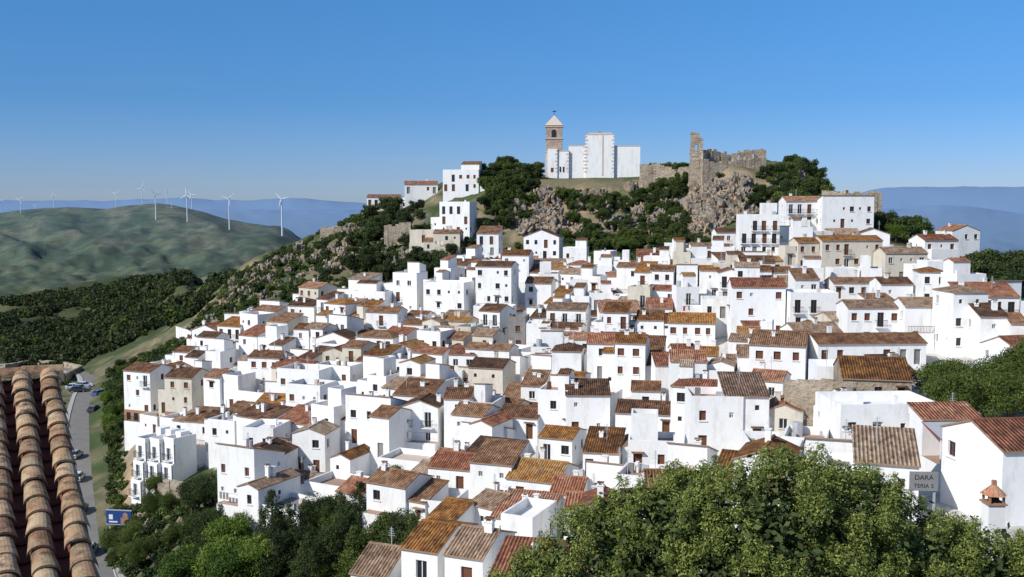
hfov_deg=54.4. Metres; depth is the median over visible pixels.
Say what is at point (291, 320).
white house
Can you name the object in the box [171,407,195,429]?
white house
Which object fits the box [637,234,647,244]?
oak tree
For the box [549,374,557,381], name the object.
white house
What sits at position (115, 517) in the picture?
billboard
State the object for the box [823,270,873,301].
white house
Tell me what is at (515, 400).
white house
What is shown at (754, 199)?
oak tree
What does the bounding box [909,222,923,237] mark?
oak tree
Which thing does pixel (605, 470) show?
white house
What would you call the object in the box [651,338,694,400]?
white house
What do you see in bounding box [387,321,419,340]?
white house
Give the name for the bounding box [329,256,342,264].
rock outcrop
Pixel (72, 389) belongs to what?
parked car
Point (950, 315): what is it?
white house
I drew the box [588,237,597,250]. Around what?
oak tree
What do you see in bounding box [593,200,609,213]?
rock outcrop
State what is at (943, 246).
white house
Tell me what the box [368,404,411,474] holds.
white house
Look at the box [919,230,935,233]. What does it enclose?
oak tree
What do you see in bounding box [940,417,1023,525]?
white house
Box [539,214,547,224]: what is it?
rock outcrop
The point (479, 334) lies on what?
white house
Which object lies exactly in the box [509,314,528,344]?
grey house
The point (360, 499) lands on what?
pine tree
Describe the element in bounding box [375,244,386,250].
oak tree
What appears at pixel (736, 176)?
rock outcrop
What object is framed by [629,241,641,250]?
oak tree
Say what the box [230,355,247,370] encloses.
white house
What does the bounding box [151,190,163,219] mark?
wind turbine
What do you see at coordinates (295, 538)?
pine tree
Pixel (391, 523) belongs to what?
pine tree
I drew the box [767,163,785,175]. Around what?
oak tree
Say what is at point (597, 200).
oak tree
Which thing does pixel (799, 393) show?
stone wall
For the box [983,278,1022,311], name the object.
white house
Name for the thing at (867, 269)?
white house
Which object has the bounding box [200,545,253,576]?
oak tree
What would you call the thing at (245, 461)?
white house
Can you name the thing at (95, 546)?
parked car
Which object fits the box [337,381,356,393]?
white house
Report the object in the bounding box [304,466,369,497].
white house
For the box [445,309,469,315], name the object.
white house
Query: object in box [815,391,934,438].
white house
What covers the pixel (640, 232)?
oak tree
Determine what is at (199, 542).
pine tree
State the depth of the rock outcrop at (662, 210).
258.46 m
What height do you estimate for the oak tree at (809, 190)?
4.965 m
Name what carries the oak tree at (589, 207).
on the terrain
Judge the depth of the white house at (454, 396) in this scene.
130.40 m
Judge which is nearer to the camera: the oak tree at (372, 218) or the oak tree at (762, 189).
the oak tree at (762, 189)
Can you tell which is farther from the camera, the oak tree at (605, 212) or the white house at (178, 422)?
the oak tree at (605, 212)
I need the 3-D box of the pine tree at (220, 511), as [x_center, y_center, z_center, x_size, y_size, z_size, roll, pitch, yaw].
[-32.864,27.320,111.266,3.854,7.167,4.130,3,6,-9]
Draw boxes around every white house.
[122,358,172,450]
[140,410,164,435]
[150,352,184,363]
[159,405,185,427]
[165,338,195,361]
[167,363,189,366]
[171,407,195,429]
[183,406,241,464]
[184,343,207,366]
[186,322,213,345]
[191,318,220,345]
[195,360,212,370]
[196,331,235,361]
[202,368,234,406]
[203,399,239,466]
[205,338,234,368]
[208,411,237,467]
[215,433,285,517]
[216,316,242,357]
[222,370,255,407]
[224,307,238,319]
[229,401,254,410]
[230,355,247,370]
[235,402,292,444]
[236,463,301,534]
[238,324,266,356]
[238,384,264,401]
[239,307,253,315]
[240,311,275,331]
[242,418,290,444]
[247,345,292,385]
[248,304,286,314]
[252,437,298,468]
[255,389,285,404]
[258,324,293,349]
[259,294,288,311]
[260,352,320,385]
[261,492,321,530]
[264,360,332,392]
[266,312,303,334]
[267,333,296,351]
[267,436,291,442]
[276,313,308,322]
[279,404,310,437]
[285,378,336,406]
[287,297,316,322]
[290,348,310,356]
[291,410,339,472]
[292,293,298,299]
[293,323,309,348]
[294,457,324,493]
[296,345,332,361]
[298,275,337,299]
[304,317,337,348]
[304,391,324,404]
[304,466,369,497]
[311,384,355,451]
[315,359,362,381]
[316,291,344,312]
[316,310,333,322]
[316,328,359,346]
[319,340,348,346]
[322,344,343,361]
[324,293,361,317]
[328,307,364,332]
[329,435,370,475]
[335,470,366,517]
[337,286,348,298]
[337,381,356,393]
[341,331,376,361]
[341,387,406,451]
[347,297,367,302]
[348,272,382,297]
[348,527,400,576]
[352,280,392,305]
[355,324,405,343]
[355,355,362,362]
[356,305,368,328]
[357,355,398,395]
[358,329,371,333]
[361,297,384,306]
[362,339,402,377]
[362,460,449,533]
[365,300,407,329]
[366,194,404,210]
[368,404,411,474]
[376,374,425,395]
[378,447,435,470]
[384,262,427,312]
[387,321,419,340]
[390,373,445,400]
[396,346,407,369]
[397,333,429,357]
[398,349,435,376]
[399,519,477,576]
[400,343,450,364]
[401,392,443,450]
[403,313,426,328]
[404,178,437,206]
[407,307,434,317]
[417,326,454,346]
[421,487,468,518]
[422,312,447,328]
[423,269,450,309]
[423,280,473,316]
[425,362,473,390]
[425,496,476,522]
[427,440,474,498]
[431,200,476,238]
[431,440,469,458]
[434,255,464,279]
[435,325,454,328]
[442,516,516,576]
[443,161,489,201]
[443,356,463,384]
[443,378,473,447]
[444,307,477,325]
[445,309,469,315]
[446,328,472,345]
[448,343,475,365]
[449,343,465,347]
[450,393,515,448]
[455,322,482,332]
[456,267,475,304]
[457,244,483,259]
[457,256,478,268]
[461,411,513,448]
[464,339,528,381]
[465,435,529,452]
[469,383,504,411]
[469,438,528,498]
[471,260,478,266]
[471,327,504,342]
[471,474,512,525]
[473,303,516,323]
[475,260,518,305]
[476,226,502,257]
[478,301,513,342]
[481,253,494,259]
[483,259,501,260]
[487,535,593,576]
[490,488,561,530]
[493,389,537,404]
[500,403,539,452]
[501,497,556,537]
[502,247,533,279]
[502,369,550,401]
[505,446,579,490]
[515,344,531,351]
[517,306,526,313]
[519,273,528,302]
[519,352,530,367]
[521,348,551,379]
[523,229,563,257]
[525,276,555,313]
[526,318,550,344]
[527,304,546,319]
[529,264,552,275]
[529,308,545,320]
[530,334,563,364]
[533,254,565,264]
[535,335,584,373]
[537,424,587,465]
[538,261,559,288]
[538,368,574,432]
[539,313,586,331]
[541,326,564,342]
[543,283,573,305]
[546,302,590,331]
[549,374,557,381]
[549,470,588,522]
[551,261,573,271]
[552,293,565,301]
[557,265,580,284]
[557,321,574,342]
[562,378,610,431]
[563,237,588,263]
[563,485,596,539]
[567,256,593,267]
[570,272,587,293]
[571,282,589,303]
[573,325,593,347]
[574,371,621,426]
[576,481,615,559]
[577,264,606,293]
[582,426,625,475]
[584,348,586,371]
[585,447,625,489]
[586,327,615,377]
[589,280,612,309]
[591,310,596,321]
[591,317,602,332]
[593,288,617,294]
[594,248,621,263]
[595,254,613,274]
[597,300,640,319]
[602,323,649,397]
[603,302,644,333]
[603,327,636,334]
[607,271,616,289]
[612,293,627,299]
[613,250,630,270]
[614,392,670,433]
[615,449,660,489]
[616,256,640,293]
[618,284,654,309]
[619,488,650,518]
[622,433,628,463]
[628,408,675,468]
[630,368,660,399]
[631,315,635,324]
[634,261,658,284]
[636,247,659,261]
[636,304,667,350]
[637,252,656,261]
[641,450,681,490]
[643,246,669,264]
[645,297,672,325]
[646,347,667,379]
[649,282,671,297]
[649,335,666,350]
[650,261,675,284]
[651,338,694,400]
[656,243,686,258]
[666,437,718,473]
[667,312,715,345]
[668,338,723,400]
[670,370,717,442]
[671,237,690,258]
[672,272,698,311]
[673,241,691,264]
[676,262,697,285]
[676,359,702,380]
[684,387,743,457]
[686,238,712,256]
[690,245,716,285]
[690,285,726,337]
[695,336,718,361]
[698,259,719,290]
[699,291,709,304]
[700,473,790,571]
[705,258,735,295]
[707,344,736,371]
[710,252,744,262]
[711,228,735,247]
[711,236,734,251]
[711,251,739,268]
[715,427,801,491]
[717,367,770,430]
[721,337,749,371]
[727,269,786,343]
[728,327,754,353]
[730,261,771,276]
[732,259,759,276]
[736,201,779,255]
[736,326,760,332]
[738,255,775,265]
[739,251,762,254]
[740,320,760,325]
[741,416,781,446]
[748,329,808,379]
[752,356,791,399]
[761,319,773,329]
[765,270,787,288]
[767,250,783,265]
[771,266,790,274]
[778,190,819,230]
[778,317,842,333]
[779,226,790,244]
[782,411,828,444]
[785,288,838,323]
[788,266,820,288]
[789,217,812,239]
[791,255,823,288]
[797,439,803,453]
[803,418,852,465]
[807,326,927,374]
[808,349,834,379]
[812,383,852,426]
[813,231,832,236]
[813,311,838,325]
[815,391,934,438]
[816,195,874,230]
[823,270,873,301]
[824,228,859,234]
[824,416,920,525]
[825,265,859,278]
[836,288,898,332]
[857,290,893,298]
[858,255,881,276]
[859,221,890,246]
[864,348,915,392]
[869,267,913,298]
[893,286,934,352]
[903,263,920,276]
[906,260,943,280]
[908,227,959,259]
[912,266,942,296]
[932,285,995,357]
[935,223,980,256]
[940,257,985,286]
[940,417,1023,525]
[947,276,1020,311]
[967,299,1008,360]
[979,335,1023,364]
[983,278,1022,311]
[1005,301,1023,334]
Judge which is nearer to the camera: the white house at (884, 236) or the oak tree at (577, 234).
the white house at (884, 236)
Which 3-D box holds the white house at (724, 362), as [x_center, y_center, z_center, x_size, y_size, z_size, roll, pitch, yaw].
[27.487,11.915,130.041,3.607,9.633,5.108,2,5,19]
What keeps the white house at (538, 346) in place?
on the terrain
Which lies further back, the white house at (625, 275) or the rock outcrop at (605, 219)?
the rock outcrop at (605, 219)
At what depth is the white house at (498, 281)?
199.27 m
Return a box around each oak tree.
[97,529,121,549]
[99,390,113,401]
[99,413,117,425]
[99,429,119,447]
[102,382,112,390]
[104,402,123,415]
[104,420,118,431]
[106,551,122,561]
[107,365,115,373]
[107,380,123,395]
[110,542,123,554]
[111,503,128,509]
[114,359,126,365]
[114,386,123,398]
[115,365,126,372]
[115,417,123,429]
[115,522,141,544]
[118,540,133,556]
[121,518,143,540]
[126,535,161,564]
[139,490,161,509]
[141,499,157,512]
[142,472,162,491]
[155,548,198,576]
[158,489,180,512]
[160,521,188,547]
[175,542,195,553]
[191,533,242,575]
[194,555,229,576]
[199,515,253,549]
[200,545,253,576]
[204,525,249,546]
[228,541,259,548]
[232,532,277,564]
[237,542,283,576]
[315,509,353,530]
[339,256,346,262]
[343,245,359,253]
[344,231,361,244]
[344,254,360,274]
[357,239,370,246]
[357,245,375,255]
[358,254,376,271]
[362,204,379,213]
[363,226,382,240]
[364,226,378,238]
[366,222,378,226]
[367,215,379,222]
[371,251,385,263]
[371,264,386,277]
[372,221,382,229]
[372,245,380,251]
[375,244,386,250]
[377,196,391,208]
[378,265,395,281]
[379,213,391,222]
[380,218,393,226]
[381,201,400,210]
[382,246,392,254]
[382,258,402,271]
[383,207,396,217]
[385,250,399,261]
[388,197,404,212]
[395,211,407,220]
[395,266,407,271]
[396,214,407,222]
[397,233,409,246]
[399,210,412,220]
[401,258,414,267]
[403,252,417,261]
[408,199,424,209]
[410,246,423,254]
[412,224,425,229]
[413,209,424,219]
[415,256,426,262]
[418,250,429,257]
[426,265,431,273]
[429,249,445,259]
[432,252,449,261]
[435,254,447,266]
[444,243,457,254]
[460,235,476,246]
[475,196,493,209]
[476,176,490,192]
[476,217,492,226]
[480,169,495,177]
[482,163,497,174]
[484,182,502,199]
[487,192,501,199]
[488,199,506,208]
[488,205,501,216]
[494,169,511,177]
[494,175,509,185]
[494,215,512,226]
[495,193,511,203]
[496,155,512,164]
[496,215,513,229]
[498,209,508,216]
[499,161,513,169]
[499,181,509,189]
[504,203,518,209]
[505,176,522,184]
[506,188,522,198]
[506,206,524,218]
[508,185,520,191]
[510,170,527,182]
[511,155,518,164]
[511,208,529,216]
[513,162,528,170]
[513,193,527,200]
[514,174,527,183]
[515,163,530,172]
[520,211,533,217]
[521,168,530,174]
[523,178,540,191]
[525,192,538,205]
[526,163,540,176]
[532,167,544,177]
[534,161,544,167]
[554,186,570,201]
[556,189,569,201]
[560,228,572,237]
[563,242,572,246]
[564,197,577,211]
[564,210,578,224]
[566,188,575,195]
[567,213,580,224]
[569,194,579,199]
[573,232,581,237]
[577,217,591,224]
[578,193,593,202]
[581,231,591,236]
[583,222,595,232]
[585,203,595,213]
[588,195,602,203]
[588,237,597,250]
[590,201,603,209]
[592,228,605,239]
[592,242,602,249]
[595,208,609,222]
[596,193,613,200]
[598,239,610,247]
[599,232,613,238]
[600,197,613,207]
[603,236,612,249]
[604,220,618,227]
[611,237,625,249]
[612,200,622,210]
[613,192,620,200]
[617,196,628,202]
[617,202,627,212]
[617,230,631,238]
[618,219,630,228]
[622,236,638,248]
[624,214,631,220]
[624,227,639,238]
[626,197,639,205]
[628,189,642,197]
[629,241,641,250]
[633,231,646,236]
[635,217,645,223]
[637,187,648,194]
[637,222,646,228]
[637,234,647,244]
[640,193,651,201]
[644,202,655,210]
[645,187,659,193]
[645,235,660,244]
[646,194,659,203]
[646,221,658,232]
[647,181,662,190]
[651,190,663,197]
[652,226,665,234]
[653,233,664,239]
[654,177,667,185]
[656,200,664,207]
[656,240,666,247]
[657,212,671,219]
[658,193,670,199]
[663,199,679,209]
[663,215,677,221]
[663,220,674,227]
[664,203,673,210]
[665,224,679,235]
[666,185,680,200]
[667,228,685,235]
[671,162,684,168]
[671,205,687,214]
[674,171,687,182]
[676,232,689,241]
[677,225,688,231]
[678,183,685,188]
[679,212,692,228]
[680,187,689,192]
[689,232,702,239]
[693,233,706,241]
[696,236,710,241]
[742,192,762,206]
[751,183,762,191]
[753,192,766,205]
[757,184,771,200]
[759,165,775,176]
[766,184,784,198]
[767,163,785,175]
[770,178,786,185]
[771,171,789,179]
[771,190,790,202]
[779,178,800,190]
[781,161,799,171]
[781,186,789,193]
[783,168,798,176]
[784,157,792,161]
[787,187,805,194]
[792,157,802,166]
[792,192,808,195]
[798,157,818,176]
[800,187,816,193]
[801,180,818,190]
[806,176,820,187]
[809,170,822,177]
[813,166,827,177]
[815,177,829,186]
[817,184,835,195]
[873,215,886,230]
[874,209,896,231]
[882,223,909,242]
[888,215,917,242]
[903,221,916,241]
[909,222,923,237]
[911,357,964,393]
[913,215,925,233]
[913,216,934,231]
[917,367,986,406]
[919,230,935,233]
[924,359,988,395]
[965,256,987,273]
[967,251,991,265]
[968,372,1022,417]
[971,354,1017,377]
[973,248,999,262]
[974,360,1022,375]
[974,372,1023,416]
[978,370,1023,416]
[981,248,1013,264]
[981,263,1008,269]
[983,265,1000,274]
[983,272,994,281]
[987,257,1023,274]
[992,275,1023,290]
[993,268,1018,277]
[994,255,1018,266]
[995,345,1020,361]
[1000,347,1023,367]
[1000,359,1023,375]
[1003,368,1023,377]
[1005,271,1023,289]
[1008,335,1023,362]
[1010,250,1023,257]
[1017,257,1023,272]
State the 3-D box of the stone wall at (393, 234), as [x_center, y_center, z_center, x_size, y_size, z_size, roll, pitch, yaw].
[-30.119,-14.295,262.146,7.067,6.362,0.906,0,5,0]
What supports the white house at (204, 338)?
on the terrain
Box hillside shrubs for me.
[4,168,811,576]
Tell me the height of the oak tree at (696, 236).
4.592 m
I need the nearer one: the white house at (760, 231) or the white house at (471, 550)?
the white house at (471, 550)
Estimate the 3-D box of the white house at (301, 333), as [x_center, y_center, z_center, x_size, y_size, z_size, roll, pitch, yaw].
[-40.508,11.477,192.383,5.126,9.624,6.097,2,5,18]
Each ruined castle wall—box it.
[639,163,691,187]
[700,149,765,164]
[701,156,765,187]
[822,190,881,212]
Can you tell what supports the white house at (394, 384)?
on the terrain
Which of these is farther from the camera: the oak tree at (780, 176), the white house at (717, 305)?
the oak tree at (780, 176)
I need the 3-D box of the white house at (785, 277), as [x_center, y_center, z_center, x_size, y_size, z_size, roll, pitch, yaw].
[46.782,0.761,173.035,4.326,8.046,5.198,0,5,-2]
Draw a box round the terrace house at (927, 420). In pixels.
[907,401,982,496]
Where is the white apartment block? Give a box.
[129,425,196,503]
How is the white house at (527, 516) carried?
on the terrain
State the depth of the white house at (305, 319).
209.70 m
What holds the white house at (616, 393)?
on the terrain
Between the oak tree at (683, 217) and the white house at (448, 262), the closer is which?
the white house at (448, 262)
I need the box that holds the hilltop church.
[545,111,640,177]
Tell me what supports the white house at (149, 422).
on the terrain
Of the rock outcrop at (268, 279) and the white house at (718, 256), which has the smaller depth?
the white house at (718, 256)
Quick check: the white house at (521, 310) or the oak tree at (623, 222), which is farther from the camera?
the oak tree at (623, 222)
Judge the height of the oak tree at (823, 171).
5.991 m
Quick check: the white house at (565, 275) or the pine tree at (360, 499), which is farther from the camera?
the white house at (565, 275)
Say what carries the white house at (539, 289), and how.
on the terrain
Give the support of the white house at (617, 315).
on the terrain
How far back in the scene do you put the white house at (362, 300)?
209.23 m
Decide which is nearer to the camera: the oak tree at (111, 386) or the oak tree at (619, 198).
the oak tree at (111, 386)
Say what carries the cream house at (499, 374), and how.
on the terrain
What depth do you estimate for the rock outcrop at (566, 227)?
261.58 m
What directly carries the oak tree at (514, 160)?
on the terrain
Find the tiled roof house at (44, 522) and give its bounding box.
[0,364,99,576]
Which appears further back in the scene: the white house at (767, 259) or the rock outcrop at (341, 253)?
the rock outcrop at (341, 253)
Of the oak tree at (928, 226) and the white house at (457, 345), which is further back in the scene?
the oak tree at (928, 226)
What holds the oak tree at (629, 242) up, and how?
on the terrain
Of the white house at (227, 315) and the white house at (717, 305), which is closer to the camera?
the white house at (717, 305)
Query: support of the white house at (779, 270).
on the terrain
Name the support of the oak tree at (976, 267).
on the terrain
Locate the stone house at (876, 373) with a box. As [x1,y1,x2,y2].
[833,353,912,391]
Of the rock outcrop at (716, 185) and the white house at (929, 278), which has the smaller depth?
the white house at (929, 278)
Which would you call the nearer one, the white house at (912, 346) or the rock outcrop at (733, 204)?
the white house at (912, 346)
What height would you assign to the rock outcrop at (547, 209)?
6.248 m
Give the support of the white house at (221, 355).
on the terrain
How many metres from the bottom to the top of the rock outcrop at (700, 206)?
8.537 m
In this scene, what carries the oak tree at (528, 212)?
on the terrain
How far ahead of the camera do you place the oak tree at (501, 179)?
276.42 m
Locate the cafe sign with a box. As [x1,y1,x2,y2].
[909,471,937,518]
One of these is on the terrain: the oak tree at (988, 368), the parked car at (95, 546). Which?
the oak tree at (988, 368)
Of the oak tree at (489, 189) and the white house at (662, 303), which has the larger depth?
the oak tree at (489, 189)
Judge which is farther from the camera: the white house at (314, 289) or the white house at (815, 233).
the white house at (314, 289)
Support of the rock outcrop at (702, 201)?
on the terrain
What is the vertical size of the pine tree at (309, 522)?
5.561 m
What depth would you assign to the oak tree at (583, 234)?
256.69 m
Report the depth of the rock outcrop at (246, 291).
254.94 m
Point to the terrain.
(56, 245)
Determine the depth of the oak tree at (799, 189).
237.67 m
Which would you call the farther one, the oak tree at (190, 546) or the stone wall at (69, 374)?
the stone wall at (69, 374)
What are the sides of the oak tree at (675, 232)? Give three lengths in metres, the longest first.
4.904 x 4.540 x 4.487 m
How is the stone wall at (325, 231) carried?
on the terrain
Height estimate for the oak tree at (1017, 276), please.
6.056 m
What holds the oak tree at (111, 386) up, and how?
on the terrain
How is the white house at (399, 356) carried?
on the terrain
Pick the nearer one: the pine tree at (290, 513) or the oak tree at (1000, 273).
the pine tree at (290, 513)
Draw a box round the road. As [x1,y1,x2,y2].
[0,363,124,576]
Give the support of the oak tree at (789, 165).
on the terrain
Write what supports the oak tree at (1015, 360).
on the terrain
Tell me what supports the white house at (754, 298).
on the terrain
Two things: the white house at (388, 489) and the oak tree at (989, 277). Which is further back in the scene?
the oak tree at (989, 277)
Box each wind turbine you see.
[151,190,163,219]
[180,187,191,221]
[222,193,233,229]
[277,195,286,235]
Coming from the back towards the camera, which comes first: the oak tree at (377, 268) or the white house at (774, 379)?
the oak tree at (377, 268)
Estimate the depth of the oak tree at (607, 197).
267.20 m
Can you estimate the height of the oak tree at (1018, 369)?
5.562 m
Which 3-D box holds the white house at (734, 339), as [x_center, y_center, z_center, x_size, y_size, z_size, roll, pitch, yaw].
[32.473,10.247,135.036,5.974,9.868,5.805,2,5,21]
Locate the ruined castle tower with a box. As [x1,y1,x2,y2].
[689,132,702,180]
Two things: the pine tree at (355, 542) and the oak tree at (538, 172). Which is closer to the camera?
the pine tree at (355, 542)
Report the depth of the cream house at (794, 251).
187.22 m
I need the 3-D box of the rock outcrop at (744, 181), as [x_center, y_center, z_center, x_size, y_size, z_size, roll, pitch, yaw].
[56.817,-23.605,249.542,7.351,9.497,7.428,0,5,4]
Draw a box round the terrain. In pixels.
[0,159,1023,576]
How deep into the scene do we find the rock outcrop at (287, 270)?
264.20 m
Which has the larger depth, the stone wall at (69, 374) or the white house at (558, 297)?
the stone wall at (69, 374)
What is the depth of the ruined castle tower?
255.17 m
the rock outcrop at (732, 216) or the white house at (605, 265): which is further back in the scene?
the rock outcrop at (732, 216)
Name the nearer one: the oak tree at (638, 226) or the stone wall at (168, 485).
the stone wall at (168, 485)
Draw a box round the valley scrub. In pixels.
[0,267,236,366]
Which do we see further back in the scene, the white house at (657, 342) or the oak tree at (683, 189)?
the oak tree at (683, 189)
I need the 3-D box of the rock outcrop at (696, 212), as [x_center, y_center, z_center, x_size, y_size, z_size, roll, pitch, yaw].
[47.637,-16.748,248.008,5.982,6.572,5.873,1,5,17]
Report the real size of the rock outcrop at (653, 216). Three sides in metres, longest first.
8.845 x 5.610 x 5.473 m
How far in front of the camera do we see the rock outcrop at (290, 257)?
275.75 m
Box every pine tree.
[171,546,198,575]
[175,477,202,513]
[175,507,211,537]
[177,478,217,513]
[182,471,216,507]
[185,508,223,539]
[192,529,226,556]
[201,503,225,535]
[202,479,217,507]
[218,509,251,526]
[250,521,296,576]
[251,489,285,541]
[269,506,290,560]
[274,515,316,563]
[281,500,304,534]
[287,530,325,576]
[295,490,338,525]
[298,544,332,576]
[303,499,345,530]
[308,516,365,576]
[323,491,354,507]
[323,501,355,576]
[329,524,367,576]
[330,514,339,524]
[331,496,349,523]
[336,536,365,568]
[336,536,393,571]
[347,481,366,526]
[349,508,362,537]
[357,511,409,543]
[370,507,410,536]
[377,506,429,544]
[378,514,400,544]
[398,512,417,544]
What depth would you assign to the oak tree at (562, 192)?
269.82 m
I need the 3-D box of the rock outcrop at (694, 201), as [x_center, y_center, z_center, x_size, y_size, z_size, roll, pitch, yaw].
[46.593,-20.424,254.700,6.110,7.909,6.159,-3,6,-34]
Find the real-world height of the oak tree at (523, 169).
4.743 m
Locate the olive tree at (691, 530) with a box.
[486,442,1023,576]
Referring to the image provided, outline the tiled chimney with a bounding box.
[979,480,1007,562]
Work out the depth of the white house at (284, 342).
188.56 m
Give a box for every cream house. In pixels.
[157,360,208,415]
[409,229,434,256]
[411,446,437,473]
[423,226,463,254]
[458,351,516,394]
[769,391,803,434]
[779,234,819,265]
[815,231,883,276]
[873,243,928,276]
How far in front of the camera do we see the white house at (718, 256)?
192.57 m
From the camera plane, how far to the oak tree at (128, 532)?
130.78 m
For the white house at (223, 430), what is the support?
on the terrain
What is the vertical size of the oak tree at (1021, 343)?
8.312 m
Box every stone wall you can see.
[3,360,82,382]
[158,479,183,498]
[320,225,341,240]
[384,222,410,245]
[784,378,841,425]
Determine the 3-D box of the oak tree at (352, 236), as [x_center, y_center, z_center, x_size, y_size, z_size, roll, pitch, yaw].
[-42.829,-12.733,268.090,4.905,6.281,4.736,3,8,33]
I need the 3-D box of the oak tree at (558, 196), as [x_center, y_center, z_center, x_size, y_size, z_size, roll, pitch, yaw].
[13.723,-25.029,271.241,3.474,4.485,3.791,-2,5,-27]
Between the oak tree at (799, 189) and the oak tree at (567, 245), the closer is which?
the oak tree at (799, 189)
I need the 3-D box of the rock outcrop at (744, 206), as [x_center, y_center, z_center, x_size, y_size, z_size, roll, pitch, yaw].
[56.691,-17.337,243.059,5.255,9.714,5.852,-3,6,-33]
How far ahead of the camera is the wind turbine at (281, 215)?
1844.50 m
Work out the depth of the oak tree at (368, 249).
255.22 m
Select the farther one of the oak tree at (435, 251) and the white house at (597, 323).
the oak tree at (435, 251)
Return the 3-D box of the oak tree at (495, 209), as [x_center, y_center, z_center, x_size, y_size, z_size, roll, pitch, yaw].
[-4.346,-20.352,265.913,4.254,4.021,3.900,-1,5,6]
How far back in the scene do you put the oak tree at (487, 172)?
280.96 m
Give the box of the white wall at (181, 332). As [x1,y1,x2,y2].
[176,326,191,338]
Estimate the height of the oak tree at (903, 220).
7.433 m
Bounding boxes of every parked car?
[65,383,76,389]
[69,386,86,392]
[72,449,83,458]
[73,384,88,388]
[77,381,92,386]
[77,471,85,481]
[86,405,100,412]
[91,389,103,395]
[92,542,98,553]
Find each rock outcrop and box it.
[228,277,233,288]
[237,284,251,292]
[244,288,252,295]
[251,263,260,275]
[256,289,268,299]
[259,275,271,281]
[260,259,271,269]
[281,254,289,264]
[284,253,296,263]
[284,267,294,272]
[293,240,304,250]
[295,272,308,278]
[299,254,305,262]
[323,260,333,269]
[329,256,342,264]
[331,246,340,254]
[332,262,343,272]
[335,250,348,257]
[341,222,352,232]
[342,241,353,246]
[350,268,358,274]
[398,247,408,256]
[506,207,528,225]
[510,196,526,208]
[516,222,534,235]
[517,215,537,225]
[525,219,536,223]
[528,188,543,202]
[531,201,552,214]
[532,223,542,231]
[534,199,552,208]
[535,187,550,203]
[536,205,553,216]
[536,213,545,224]
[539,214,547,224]
[540,185,555,194]
[540,219,560,232]
[545,210,556,223]
[548,187,560,202]
[550,199,561,208]
[550,215,569,227]
[552,207,565,225]
[559,225,571,233]
[571,222,582,234]
[574,192,587,207]
[581,192,589,209]
[589,187,607,195]
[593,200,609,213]
[601,215,611,221]
[605,213,621,231]
[623,180,643,195]
[630,205,635,212]
[631,202,645,221]
[632,205,646,222]
[647,213,657,222]
[654,207,666,214]
[668,213,680,222]
[685,195,696,214]
[686,193,705,212]
[687,221,697,231]
[688,181,698,194]
[690,204,702,222]
[691,207,702,231]
[692,201,708,223]
[693,186,710,207]
[693,209,702,214]
[694,180,708,192]
[697,215,713,231]
[702,207,727,234]
[705,191,724,204]
[705,195,732,209]
[708,178,723,195]
[709,192,726,201]
[710,208,723,213]
[717,212,730,227]
[718,207,734,213]
[722,178,730,189]
[724,205,740,222]
[725,171,751,188]
[725,193,737,204]
[725,200,736,210]
[727,177,753,194]
[733,187,753,202]
[737,180,752,193]
[737,198,750,212]
[742,204,759,212]
[798,170,804,177]
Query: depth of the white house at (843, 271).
175.19 m
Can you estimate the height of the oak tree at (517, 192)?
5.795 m
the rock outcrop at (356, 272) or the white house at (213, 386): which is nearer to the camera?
the white house at (213, 386)
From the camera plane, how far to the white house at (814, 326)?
133.21 m
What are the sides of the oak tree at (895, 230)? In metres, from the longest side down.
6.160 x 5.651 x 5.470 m
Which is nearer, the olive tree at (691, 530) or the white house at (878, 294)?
the olive tree at (691, 530)
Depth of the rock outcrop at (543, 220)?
263.75 m
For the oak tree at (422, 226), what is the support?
on the terrain
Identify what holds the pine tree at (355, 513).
on the terrain
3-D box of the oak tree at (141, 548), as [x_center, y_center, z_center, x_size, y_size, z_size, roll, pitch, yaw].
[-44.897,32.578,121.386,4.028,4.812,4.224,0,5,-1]
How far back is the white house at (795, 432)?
89.44 m
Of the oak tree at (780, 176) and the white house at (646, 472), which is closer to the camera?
the white house at (646, 472)
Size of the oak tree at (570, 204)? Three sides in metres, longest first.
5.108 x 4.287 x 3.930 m
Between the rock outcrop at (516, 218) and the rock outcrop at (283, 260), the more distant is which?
the rock outcrop at (283, 260)
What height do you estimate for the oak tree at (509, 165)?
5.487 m
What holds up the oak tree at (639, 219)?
on the terrain
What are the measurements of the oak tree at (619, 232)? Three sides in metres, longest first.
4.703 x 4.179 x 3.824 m
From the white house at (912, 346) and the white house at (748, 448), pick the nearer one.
the white house at (748, 448)
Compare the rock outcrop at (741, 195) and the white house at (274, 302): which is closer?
the white house at (274, 302)
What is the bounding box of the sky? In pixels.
[0,0,1023,202]
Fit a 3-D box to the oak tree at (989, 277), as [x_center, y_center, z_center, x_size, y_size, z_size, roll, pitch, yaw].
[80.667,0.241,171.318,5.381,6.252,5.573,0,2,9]
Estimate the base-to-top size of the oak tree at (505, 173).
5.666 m
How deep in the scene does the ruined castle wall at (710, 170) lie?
254.54 m
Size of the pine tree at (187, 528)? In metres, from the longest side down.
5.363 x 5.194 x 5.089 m
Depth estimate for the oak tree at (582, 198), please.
266.97 m
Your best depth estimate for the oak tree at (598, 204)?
264.42 m
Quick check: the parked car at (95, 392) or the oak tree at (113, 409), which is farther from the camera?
the parked car at (95, 392)
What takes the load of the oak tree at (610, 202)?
on the terrain
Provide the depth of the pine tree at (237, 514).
108.23 m
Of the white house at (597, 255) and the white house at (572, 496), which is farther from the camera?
the white house at (597, 255)
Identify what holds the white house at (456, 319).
on the terrain
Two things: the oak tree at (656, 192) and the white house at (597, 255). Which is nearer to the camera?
the white house at (597, 255)
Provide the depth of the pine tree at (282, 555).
93.59 m
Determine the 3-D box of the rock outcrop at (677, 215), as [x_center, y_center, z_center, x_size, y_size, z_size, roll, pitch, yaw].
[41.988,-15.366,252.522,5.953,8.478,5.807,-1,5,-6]
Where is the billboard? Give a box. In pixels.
[105,509,131,528]
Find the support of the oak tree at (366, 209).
on the terrain

